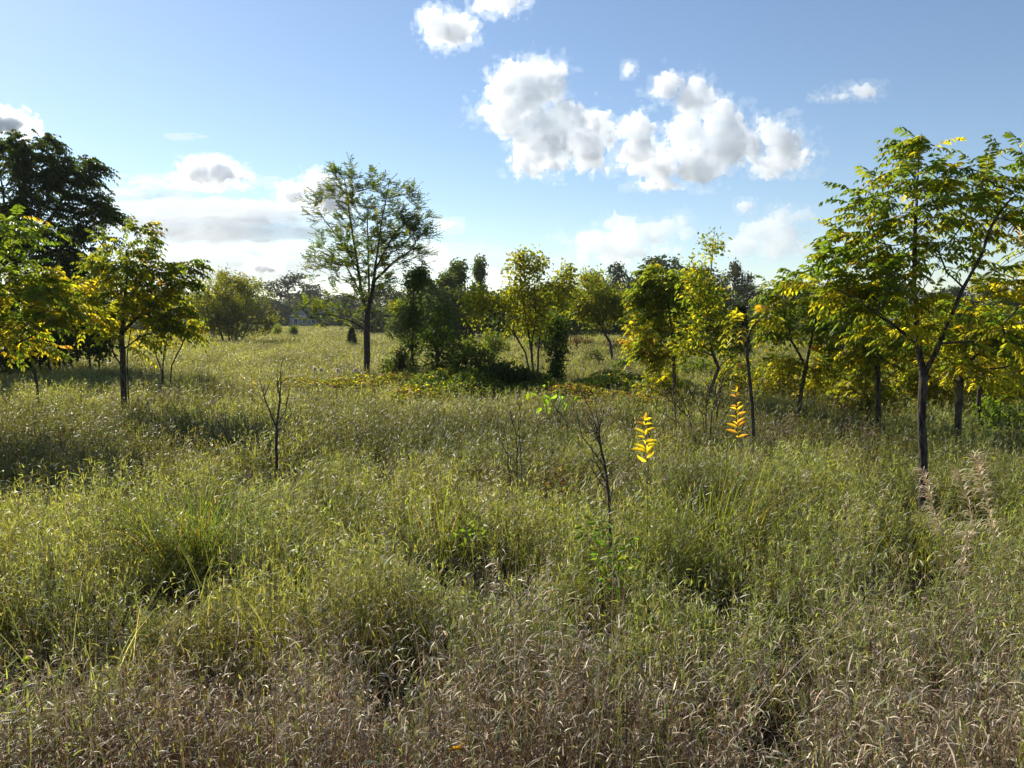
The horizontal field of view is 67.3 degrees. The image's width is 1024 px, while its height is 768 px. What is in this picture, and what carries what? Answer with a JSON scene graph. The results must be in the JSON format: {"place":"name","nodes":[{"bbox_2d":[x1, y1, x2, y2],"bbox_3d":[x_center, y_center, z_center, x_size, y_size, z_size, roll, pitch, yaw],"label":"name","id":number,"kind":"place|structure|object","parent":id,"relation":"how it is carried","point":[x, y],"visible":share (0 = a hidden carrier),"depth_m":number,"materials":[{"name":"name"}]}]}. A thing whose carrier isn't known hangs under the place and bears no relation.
{"place":"outdoors","nodes":[
{"label":"outdoors","id":0,"kind":"place"},
{"bbox_2d":[0,648,66,765],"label":"leafy weed","id":1,"kind":"object","parent":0,"point":[34,669],"visible":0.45,"depth_m":2.90,"materials":[{"name":"green plant"}]},
{"bbox_2d":[489,557,502,687],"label":"seed grass","id":2,"kind":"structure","parent":0,"point":[493,579],"depth_m":3.79,"materials":[{"name":"plant"}]},
{"bbox_2d":[0,325,1023,767],"bbox_3d":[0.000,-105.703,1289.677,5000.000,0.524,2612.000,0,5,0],"label":"ground","id":3,"kind":"structure","parent":0,"point":[770,741],"depth_m":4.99,"materials":[{"name":"green plant"}]},
{"bbox_2d":[0,305,64,379],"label":"thicket shrub","id":4,"kind":"object","parent":3,"relation":"on","point":[14,366],"visible":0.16,"depth_m":22.95,"materials":[{"name":"green plant"}]},
{"bbox_2d":[0,322,72,407],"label":"walnut sapling","id":5,"kind":"object","parent":3,"relation":"on","point":[54,351],"visible":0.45,"depth_m":14.51,"materials":[{"name":"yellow plant"}]},
{"bbox_2d":[13,301,97,374],"bbox_3d":[-14.559,-1.403,24.414,3.039,2.783,2.830,0,5,0],"label":"thicket shrub","id":6,"kind":"object","parent":3,"relation":"on","point":[69,339],"visible":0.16,"depth_m":24.39,"materials":[{"name":"green plant"}]},
{"bbox_2d":[0,204,118,371],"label":"walnut tree","id":7,"kind":"object","parent":3,"relation":"on","point":[35,288],"visible":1,"depth_m":10.86,"materials":[{"name":"green plant"}]},
{"bbox_2d":[0,129,134,368],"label":"locust tree","id":8,"kind":"object","parent":3,"relation":"on","point":[54,175],"visible":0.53,"depth_m":26.11,"materials":[{"name":"green plant"}]},
{"bbox_2d":[67,294,120,374],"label":"thicket shrub","id":9,"kind":"object","parent":3,"relation":"on","point":[99,349],"visible":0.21,"depth_m":25.91,"materials":[{"name":"green plant"}]},
{"bbox_2d":[0,561,231,704],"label":"grass tussock","id":10,"kind":"object","parent":3,"relation":"on","point":[122,650],"depth_m":3.89,"materials":[{"name":"plant"}]},
{"bbox_2d":[67,213,217,410],"bbox_3d":[-6.750,-1.152,13.919,2.588,3.948,1.931,2,5,23],"label":"walnut tree","id":11,"kind":"object","parent":3,"relation":"on","point":[165,322],"visible":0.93,"depth_m":13.78,"materials":[{"name":"green plant"}]},
{"bbox_2d":[139,318,203,394],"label":"tree","id":12,"kind":"object","parent":3,"relation":"on","point":[164,352],"visible":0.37,"depth_m":19.01,"materials":[{"name":"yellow plant"}]},
{"bbox_2d":[83,460,296,588],"bbox_3d":[-2.480,0.996,5.798,1.984,0.921,1.587,1,5,15],"label":"grass tussock","id":13,"kind":"object","parent":3,"relation":"on","point":[196,543],"depth_m":5.70,"materials":[{"name":"plant"}]},
{"bbox_2d":[179,264,285,341],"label":"crabapple tree","id":14,"kind":"object","parent":3,"relation":"on","point":[221,316],"visible":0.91,"depth_m":59.05,"materials":[{"name":"green plant"}]},
{"bbox_2d":[245,300,297,325],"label":"background tree","id":15,"kind":"object","parent":3,"relation":"on","point":[282,310],"visible":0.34,"depth_m":188.14,"materials":[{"name":"green plant"}]},
{"bbox_2d":[260,356,292,480],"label":"dead sapling","id":16,"kind":"object","parent":3,"relation":"on","point":[276,436],"visible":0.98,"depth_m":9.06,"materials":[{"name":"wood"}]},
{"bbox_2d":[256,270,322,318],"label":"background tree","id":17,"kind":"object","parent":3,"relation":"on","point":[285,285],"visible":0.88,"depth_m":193.10,"materials":[{"name":"green plant"}]},
{"bbox_2d":[287,305,325,326],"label":"house","id":18,"kind":"structure","parent":3,"relation":"on","point":[294,321],"depth_m":181.34,"materials":[{"name":"grey"}]},
{"bbox_2d":[281,290,353,314],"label":"background tree","id":19,"kind":"object","parent":3,"relation":"on","point":[319,294],"visible":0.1,"depth_m":197.16,"materials":[{"name":"green plant"}]},
{"bbox_2d":[317,293,361,326],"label":"background tree","id":20,"kind":"object","parent":3,"relation":"on","point":[344,300],"visible":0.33,"depth_m":180.60,"materials":[{"name":"green plant"}]},
{"bbox_2d":[231,704,455,767],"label":"grass tussock","id":21,"kind":"object","parent":3,"relation":"on","point":[318,744],"depth_m":2.80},
{"bbox_2d":[345,327,358,347],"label":"juniper tree","id":22,"kind":"object","parent":3,"relation":"on","point":[351,334],"visible":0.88,"depth_m":49.79,"materials":[{"name":"green plant"}]},
{"bbox_2d":[286,152,444,372],"bbox_3d":[-4.420,-3.576,23.806,4.638,7.030,3.246,2,5,26],"label":"elm tree","id":23,"kind":"object","parent":3,"relation":"on","point":[413,229],"visible":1,"depth_m":23.53,"materials":[{"name":"green plant"}]},
{"bbox_2d":[343,304,394,333],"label":"background tree","id":24,"kind":"object","parent":3,"relation":"on","point":[376,320],"visible":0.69,"depth_m":93.73,"materials":[{"name":"green plant"}]},
{"bbox_2d":[352,283,406,326],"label":"background tree","id":25,"kind":"object","parent":3,"relation":"on","point":[385,299],"visible":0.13,"depth_m":167.56,"materials":[{"name":"green plant"}]},
{"bbox_2d":[376,356,395,374],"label":"bush","id":26,"kind":"object","parent":3,"relation":"on","point":[385,366],"visible":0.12,"depth_m":23.46,"materials":[{"name":"green plant"}]},
{"bbox_2d":[385,342,412,373],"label":"bush","id":27,"kind":"object","parent":3,"relation":"on","point":[399,361],"visible":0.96,"depth_m":22.43,"materials":[{"name":"green plant"}]},
{"bbox_2d":[384,295,425,341],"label":"background tree","id":28,"kind":"object","parent":3,"relation":"on","point":[396,323],"visible":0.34,"depth_m":57.10,"materials":[{"name":"green plant"}]},
{"bbox_2d":[392,260,433,374],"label":"columnar shrub","id":29,"kind":"object","parent":3,"relation":"on","point":[418,280],"visible":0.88,"depth_m":22.74,"materials":[{"name":"green plant"}]},
{"bbox_2d":[400,267,438,334],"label":"background tree","id":30,"kind":"object","parent":3,"relation":"on","point":[411,295],"visible":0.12,"depth_m":58.98,"materials":[{"name":"green plant"}]},
{"bbox_2d":[332,445,522,569],"bbox_3d":[-0.652,0.979,6.135,1.670,0.859,1.549,3,6,32],"label":"grass tussock","id":31,"kind":"object","parent":3,"relation":"on","point":[452,553],"depth_m":6.01,"materials":[{"name":"plant"}]},
{"bbox_2d":[407,280,459,341],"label":"background tree","id":32,"kind":"object","parent":3,"relation":"on","point":[430,294],"visible":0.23,"depth_m":57.01,"materials":[{"name":"green plant"}]},
{"bbox_2d":[416,294,461,386],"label":"columnar shrub","id":33,"kind":"object","parent":3,"relation":"on","point":[436,336],"visible":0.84,"depth_m":19.85,"materials":[{"name":"green plant"}]},
{"bbox_2d":[435,270,461,320],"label":"background tree","id":34,"kind":"object","parent":3,"relation":"on","point":[448,279],"visible":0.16,"depth_m":62.91,"materials":[{"name":"green plant"}]},
{"bbox_2d":[443,257,471,295],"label":"background tree","id":35,"kind":"object","parent":3,"relation":"on","point":[459,269],"visible":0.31,"depth_m":65.00,"materials":[{"name":"green plant"}]},
{"bbox_2d":[444,284,480,340],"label":"background tree","id":36,"kind":"object","parent":3,"relation":"on","point":[458,326],"visible":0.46,"depth_m":57.02,"materials":[{"name":"green plant"}]},
{"bbox_2d":[448,521,488,596],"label":"leafy weed","id":37,"kind":"object","parent":3,"relation":"on","point":[467,531],"visible":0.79,"depth_m":5.00,"materials":[{"name":"green plant"}]},
{"bbox_2d":[236,366,703,413],"bbox_3d":[-1.220,-0.085,19.168,12.050,0.771,5.254,2,5,27],"label":"vine mat","id":38,"kind":"object","parent":3,"relation":"on","point":[421,385],"visible":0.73,"depth_m":17.93,"materials":[{"name":"green plant"}]},
{"bbox_2d":[467,253,488,331],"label":"background tree","id":39,"kind":"object","parent":3,"relation":"on","point":[479,273],"visible":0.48,"depth_m":67.12,"materials":[{"name":"green plant"}]},
{"bbox_2d":[440,320,521,389],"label":"shrub","id":40,"kind":"object","parent":3,"relation":"on","point":[483,353],"visible":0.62,"depth_m":19.10,"materials":[{"name":"green plant"}]},
{"bbox_2d":[471,293,518,342],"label":"background tree","id":41,"kind":"object","parent":3,"relation":"on","point":[492,323],"visible":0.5,"depth_m":55.01,"materials":[{"name":"green plant"}]},
{"bbox_2d":[478,327,512,359],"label":"bush","id":42,"kind":"object","parent":3,"relation":"on","point":[495,343],"visible":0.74,"depth_m":35.81,"materials":[{"name":"green plant"}]},
{"bbox_2d":[0,326,1023,767],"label":"dry grass","id":43,"kind":"structure","parent":3,"relation":"on","point":[364,744],"depth_m":2.78,"materials":[{"name":"plant"}]},
{"bbox_2d":[491,402,532,526],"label":"dead sapling","id":44,"kind":"object","parent":3,"relation":"on","point":[517,472],"visible":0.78,"depth_m":6.69,"materials":[{"name":"wood"}]},
{"bbox_2d":[475,354,550,393],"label":"shrub","id":45,"kind":"object","parent":3,"relation":"on","point":[524,374],"visible":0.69,"depth_m":18.49,"materials":[{"name":"green plant"}]},
{"bbox_2d":[453,243,587,370],"bbox_3d":[0.240,-1.921,21.961,3.888,4.190,2.029,0,5,0],"label":"maple tree","id":46,"kind":"object","parent":3,"relation":"on","point":[563,286],"visible":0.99,"depth_m":21.71,"materials":[{"name":"green plant"}]},
{"bbox_2d":[522,331,555,348],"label":"bush","id":47,"kind":"object","parent":3,"relation":"on","point":[541,344],"visible":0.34,"depth_m":39.73,"materials":[{"name":"green plant"}]},
{"bbox_2d":[526,385,578,435],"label":"green sapling","id":48,"kind":"object","parent":3,"relation":"on","point":[548,396],"visible":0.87,"depth_m":12.04,"materials":[{"name":"green plant"}]},
{"bbox_2d":[539,310,574,381],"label":"columnar shrub","id":49,"kind":"object","parent":3,"relation":"on","point":[560,332],"visible":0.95,"depth_m":19.89,"materials":[{"name":"green plant"}]},
{"bbox_2d":[534,452,581,540],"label":"leafy weed","id":50,"kind":"object","parent":3,"relation":"on","point":[560,476],"visible":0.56,"depth_m":6.48,"materials":[{"name":"green plant"}]},
{"bbox_2d":[539,295,593,337],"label":"background tree","id":51,"kind":"object","parent":3,"relation":"on","point":[576,329],"visible":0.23,"depth_m":56.10,"materials":[{"name":"green plant"}]},
{"bbox_2d":[568,334,596,348],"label":"bush","id":52,"kind":"object","parent":3,"relation":"on","point":[579,341],"visible":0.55,"depth_m":41.60,"materials":[{"name":"green plant"}]},
{"bbox_2d":[579,344,607,365],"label":"bush","id":53,"kind":"object","parent":3,"relation":"on","point":[597,352],"visible":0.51,"depth_m":29.92,"materials":[{"name":"green plant"}]},
{"bbox_2d":[574,515,619,606],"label":"leafy weed","id":54,"kind":"object","parent":3,"relation":"on","point":[580,537],"visible":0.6,"depth_m":4.99,"materials":[{"name":"green plant"}]},
{"bbox_2d":[575,396,621,591],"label":"dead sapling","id":55,"kind":"object","parent":3,"relation":"on","point":[597,431],"visible":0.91,"depth_m":5.27,"materials":[{"name":"wood"}]},
{"bbox_2d":[566,263,638,360],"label":"maple tree","id":56,"kind":"object","parent":3,"relation":"on","point":[599,305],"visible":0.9,"depth_m":30.61,"materials":[{"name":"green plant"}]},
{"bbox_2d":[582,295,632,338],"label":"background tree","id":57,"kind":"object","parent":3,"relation":"on","point":[613,331],"visible":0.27,"depth_m":57.55,"materials":[{"name":"green plant"}]},
{"bbox_2d":[577,527,639,629],"bbox_3d":[0.572,1.183,4.615,0.393,0.696,0.310,0,5,0],"label":"leafy weed","id":58,"kind":"object","parent":3,"relation":"on","point":[617,567],"visible":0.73,"depth_m":4.60,"materials":[{"name":"green plant"}]},
{"bbox_2d":[598,336,629,352],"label":"bush","id":59,"kind":"object","parent":3,"relation":"on","point":[615,344],"visible":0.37,"depth_m":39.83,"materials":[{"name":"green plant"}]},
{"bbox_2d":[605,261,634,322],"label":"background tree","id":60,"kind":"object","parent":3,"relation":"on","point":[617,268],"visible":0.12,"depth_m":103.43,"materials":[{"name":"green plant"}]},
{"bbox_2d":[607,355,634,370],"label":"bush","id":61,"kind":"object","parent":3,"relation":"on","point":[624,362],"visible":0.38,"depth_m":25.97,"materials":[{"name":"green plant"}]},
{"bbox_2d":[632,412,656,600],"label":"yellow seedling","id":62,"kind":"object","parent":3,"relation":"on","point":[648,449],"visible":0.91,"depth_m":4.64,"materials":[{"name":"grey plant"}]},
{"bbox_2d":[574,468,742,588],"bbox_3d":[1.135,0.962,5.700,1.400,0.952,1.567,2,5,28],"label":"grass tussock","id":63,"kind":"object","parent":3,"relation":"on","point":[681,534],"depth_m":5.60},
{"bbox_2d":[631,366,691,401],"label":"bush","id":64,"kind":"object","parent":3,"relation":"on","point":[665,380],"visible":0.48,"depth_m":16.38,"materials":[{"name":"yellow plant"}]},
{"bbox_2d":[615,261,717,398],"bbox_3d":[3.116,-0.911,15.463,1.952,3.155,1.719,-2,5,-22],"label":"walnut tree","id":65,"kind":"object","parent":3,"relation":"on","point":[642,296],"visible":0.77,"depth_m":15.24,"materials":[{"name":"green plant"}]},
{"bbox_2d":[616,254,724,331],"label":"background tree","id":66,"kind":"object","parent":3,"relation":"on","point":[663,262],"visible":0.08,"depth_m":83.81,"materials":[{"name":"green plant"}]},
{"bbox_2d":[644,308,722,339],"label":"background tree","id":67,"kind":"object","parent":3,"relation":"on","point":[668,334],"visible":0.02,"depth_m":58.81,"materials":[{"name":"green plant"}]},
{"bbox_2d":[636,371,743,448],"bbox_3d":[2.609,0.455,11.034,1.603,1.270,0.455,-1,5,-9],"label":"dead shrub","id":68,"kind":"object","parent":3,"relation":"on","point":[706,405],"visible":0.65,"depth_m":11.06,"materials":[{"name":"plant"}]},
{"bbox_2d":[676,356,714,379],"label":"bush","id":69,"kind":"object","parent":3,"relation":"on","point":[697,365],"visible":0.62,"depth_m":23.92,"materials":[{"name":"green plant"}]},
{"bbox_2d":[684,266,732,318],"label":"background tree","id":70,"kind":"object","parent":3,"relation":"on","point":[717,280],"visible":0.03,"depth_m":85.83,"materials":[{"name":"green plant"}]},
{"bbox_2d":[665,227,752,417],"bbox_3d":[3.546,-1.020,13.991,1.616,3.631,1.139,0,5,0],"label":"elm tree","id":71,"kind":"object","parent":3,"relation":"on","point":[709,312],"visible":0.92,"depth_m":13.90,"materials":[{"name":"green plant"}]},
{"bbox_2d":[595,442,827,570],"bbox_3d":[1.467,0.901,6.119,1.774,1.017,1.573,0,5,0],"label":"grass tussock","id":72,"kind":"object","parent":3,"relation":"on","point":[729,538],"depth_m":6.07,"materials":[{"name":"plant"}]},
{"bbox_2d":[699,351,763,394],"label":"bush","id":73,"kind":"object","parent":3,"relation":"on","point":[742,369],"visible":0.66,"depth_m":17.36,"materials":[{"name":"green plant"}]},
{"bbox_2d":[725,386,746,504],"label":"yellow seedling","id":74,"kind":"object","parent":3,"relation":"on","point":[738,424],"visible":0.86,"depth_m":6.86,"materials":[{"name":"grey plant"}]},
{"bbox_2d":[716,257,756,311],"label":"background tree","id":75,"kind":"object","parent":3,"relation":"on","point":[735,274],"visible":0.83,"depth_m":88.78,"materials":[{"name":"green plant"}]},
{"bbox_2d":[722,301,753,356],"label":"juniper tree","id":76,"kind":"object","parent":3,"relation":"on","point":[743,309],"visible":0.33,"depth_m":35.62,"materials":[{"name":"green plant"}]},
{"bbox_2d":[715,304,788,467],"bbox_3d":[3.005,0.060,9.756,0.958,2.186,0.665,0,5,0],"label":"walnut sapling","id":77,"kind":"object","parent":3,"relation":"on","point":[773,321],"visible":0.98,"depth_m":9.68,"materials":[{"name":"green plant"}]},
{"bbox_2d":[730,283,777,331],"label":"background tree","id":78,"kind":"object","parent":3,"relation":"on","point":[750,293],"visible":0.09,"depth_m":97.93,"materials":[{"name":"green plant"}]},
{"bbox_2d":[747,303,799,339],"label":"background tree","id":79,"kind":"object","parent":3,"relation":"on","point":[750,313],"visible":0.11,"depth_m":63.40,"materials":[{"name":"green plant"}]},
{"bbox_2d":[744,345,810,402],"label":"bush","id":80,"kind":"object","parent":3,"relation":"on","point":[768,384],"visible":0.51,"depth_m":15.96,"materials":[{"name":"green plant"}]},
{"bbox_2d":[771,287,807,322],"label":"background tree","id":81,"kind":"object","parent":3,"relation":"on","point":[784,296],"visible":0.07,"depth_m":102.13,"materials":[{"name":"green plant"}]},
{"bbox_2d":[745,259,860,423],"bbox_3d":[4.718,-0.563,12.524,1.785,2.979,1.408,0,5,0],"label":"walnut tree","id":82,"kind":"object","parent":3,"relation":"on","point":[762,336],"visible":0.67,"depth_m":12.41,"materials":[{"name":"green plant"}]},
{"bbox_2d":[791,350,867,412],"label":"bush","id":83,"kind":"object","parent":3,"relation":"on","point":[829,385],"visible":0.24,"depth_m":14.96,"materials":[{"name":"green plant"}]},
{"bbox_2d":[800,299,887,373],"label":"walnut tree","id":84,"kind":"object","parent":3,"relation":"on","point":[857,346],"visible":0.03,"depth_m":17.98,"materials":[{"name":"green plant"}]},
{"bbox_2d":[817,363,897,415],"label":"shrub","id":85,"kind":"object","parent":3,"relation":"on","point":[861,382],"visible":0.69,"depth_m":14.11,"materials":[{"name":"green plant"}]},
{"bbox_2d":[817,303,931,430],"bbox_3d":[5.458,-0.144,11.515,1.710,2.308,1.335,0,5,0],"label":"walnut tree","id":86,"kind":"object","parent":3,"relation":"on","point":[872,359],"visible":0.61,"depth_m":11.42,"materials":[{"name":"green plant"}]},
{"bbox_2d":[747,475,1014,581],"bbox_3d":[2.914,1.062,6.118,1.938,0.721,2.012,0,5,0],"label":"grass tussock","id":87,"kind":"object","parent":3,"relation":"on","point":[878,548],"depth_m":6.05,"materials":[{"name":"plant"}]},
{"bbox_2d":[860,306,935,395],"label":"walnut tree","id":88,"kind":"object","parent":3,"relation":"on","point":[927,353],"visible":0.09,"depth_m":15.79,"materials":[{"name":"green plant"}]},
{"bbox_2d":[776,125,1023,514],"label":"walnut tree","id":89,"kind":"object","parent":3,"relation":"on","point":[886,277],"visible":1,"depth_m":7.31,"materials":[{"name":"green plant"}]},
{"bbox_2d":[866,358,946,412],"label":"bush","id":90,"kind":"object","parent":3,"relation":"on","point":[903,378],"visible":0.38,"depth_m":14.46,"materials":[{"name":"green plant"}]},
{"bbox_2d":[800,684,1018,767],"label":"grass tussock","id":91,"kind":"object","parent":3,"relation":"on","point":[899,737],"depth_m":2.84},
{"bbox_2d":[901,353,971,408],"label":"bush","id":92,"kind":"object","parent":3,"relation":"on","point":[938,390],"visible":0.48,"depth_m":14.29,"materials":[{"name":"green plant"}]},
{"bbox_2d":[911,299,976,394],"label":"walnut tree","id":93,"kind":"object","parent":3,"relation":"on","point":[922,320],"visible":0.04,"depth_m":17.80,"materials":[{"name":"green plant"}]},
{"bbox_2d":[919,285,977,317],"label":"background tree","id":94,"kind":"object","parent":3,"relation":"on","point":[954,290],"visible":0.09,"depth_m":109.37,"materials":[{"name":"green plant"}]},
{"bbox_2d":[902,293,1023,452],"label":"walnut tree","id":95,"kind":"object","parent":3,"relation":"on","point":[963,361],"visible":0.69,"depth_m":10.17,"materials":[{"name":"green plant"}]},
{"bbox_2d":[962,394,1010,430],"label":"shrub","id":96,"kind":"object","parent":3,"relation":"on","point":[983,406],"visible":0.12,"depth_m":13.05,"materials":[{"name":"green plant"}]},
{"bbox_2d":[954,283,1018,313],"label":"background tree","id":97,"kind":"object","parent":3,"relation":"on","point":[972,295],"visible":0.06,"depth_m":108.37,"materials":[{"name":"green plant"}]},
{"bbox_2d":[949,302,1023,434],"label":"walnut tree","id":98,"kind":"object","parent":3,"relation":"on","point":[1009,380],"visible":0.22,"depth_m":12.46,"materials":[{"name":"green plant"}]},
{"bbox_2d":[963,351,1023,407],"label":"bush","id":99,"kind":"object","parent":3,"relation":"on","point":[1011,396],"visible":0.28,"depth_m":13.75,"materials":[{"name":"green plant"}]},
{"bbox_2d":[971,395,1023,440],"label":"shrub","id":100,"kind":"object","parent":3,"relation":"on","point":[992,414],"visible":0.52,"depth_m":11.82,"materials":[{"name":"green plant"}]},
{"bbox_2d":[0,0,1023,315],"label":"sky","id":101,"kind":"structure","parent":0,"point":[593,133],"materials":[{"name":"blue"}]},
{"bbox_2d":[852,498,864,600],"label":"seed grass","id":102,"kind":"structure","parent":0,"point":[859,527],"depth_m":4.58,"materials":[{"name":"plant"}]},
{"bbox_2d":[866,503,878,598],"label":"seed grass","id":103,"kind":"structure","parent":0,"point":[874,532],"depth_m":4.38,"materials":[{"name":"plant"}]},
{"bbox_2d":[911,466,954,596],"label":"seed grass","id":104,"kind":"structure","parent":0,"point":[930,500],"depth_m":4.67,"materials":[{"name":"plant"}]},
{"bbox_2d":[942,463,987,583],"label":"seed grass","id":105,"kind":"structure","parent":0,"point":[965,488],"depth_m":4.78,"materials":[{"name":"plant"}]},
{"bbox_2d":[949,528,982,652],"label":"seed grass","id":106,"kind":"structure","parent":0,"point":[967,542],"depth_m":3.88,"materials":[{"name":"plant"}]},
{"bbox_2d":[963,450,1004,605],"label":"seed grass","id":107,"kind":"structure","parent":0,"point":[978,465],"depth_m":4.57,"materials":[{"name":"plant"}]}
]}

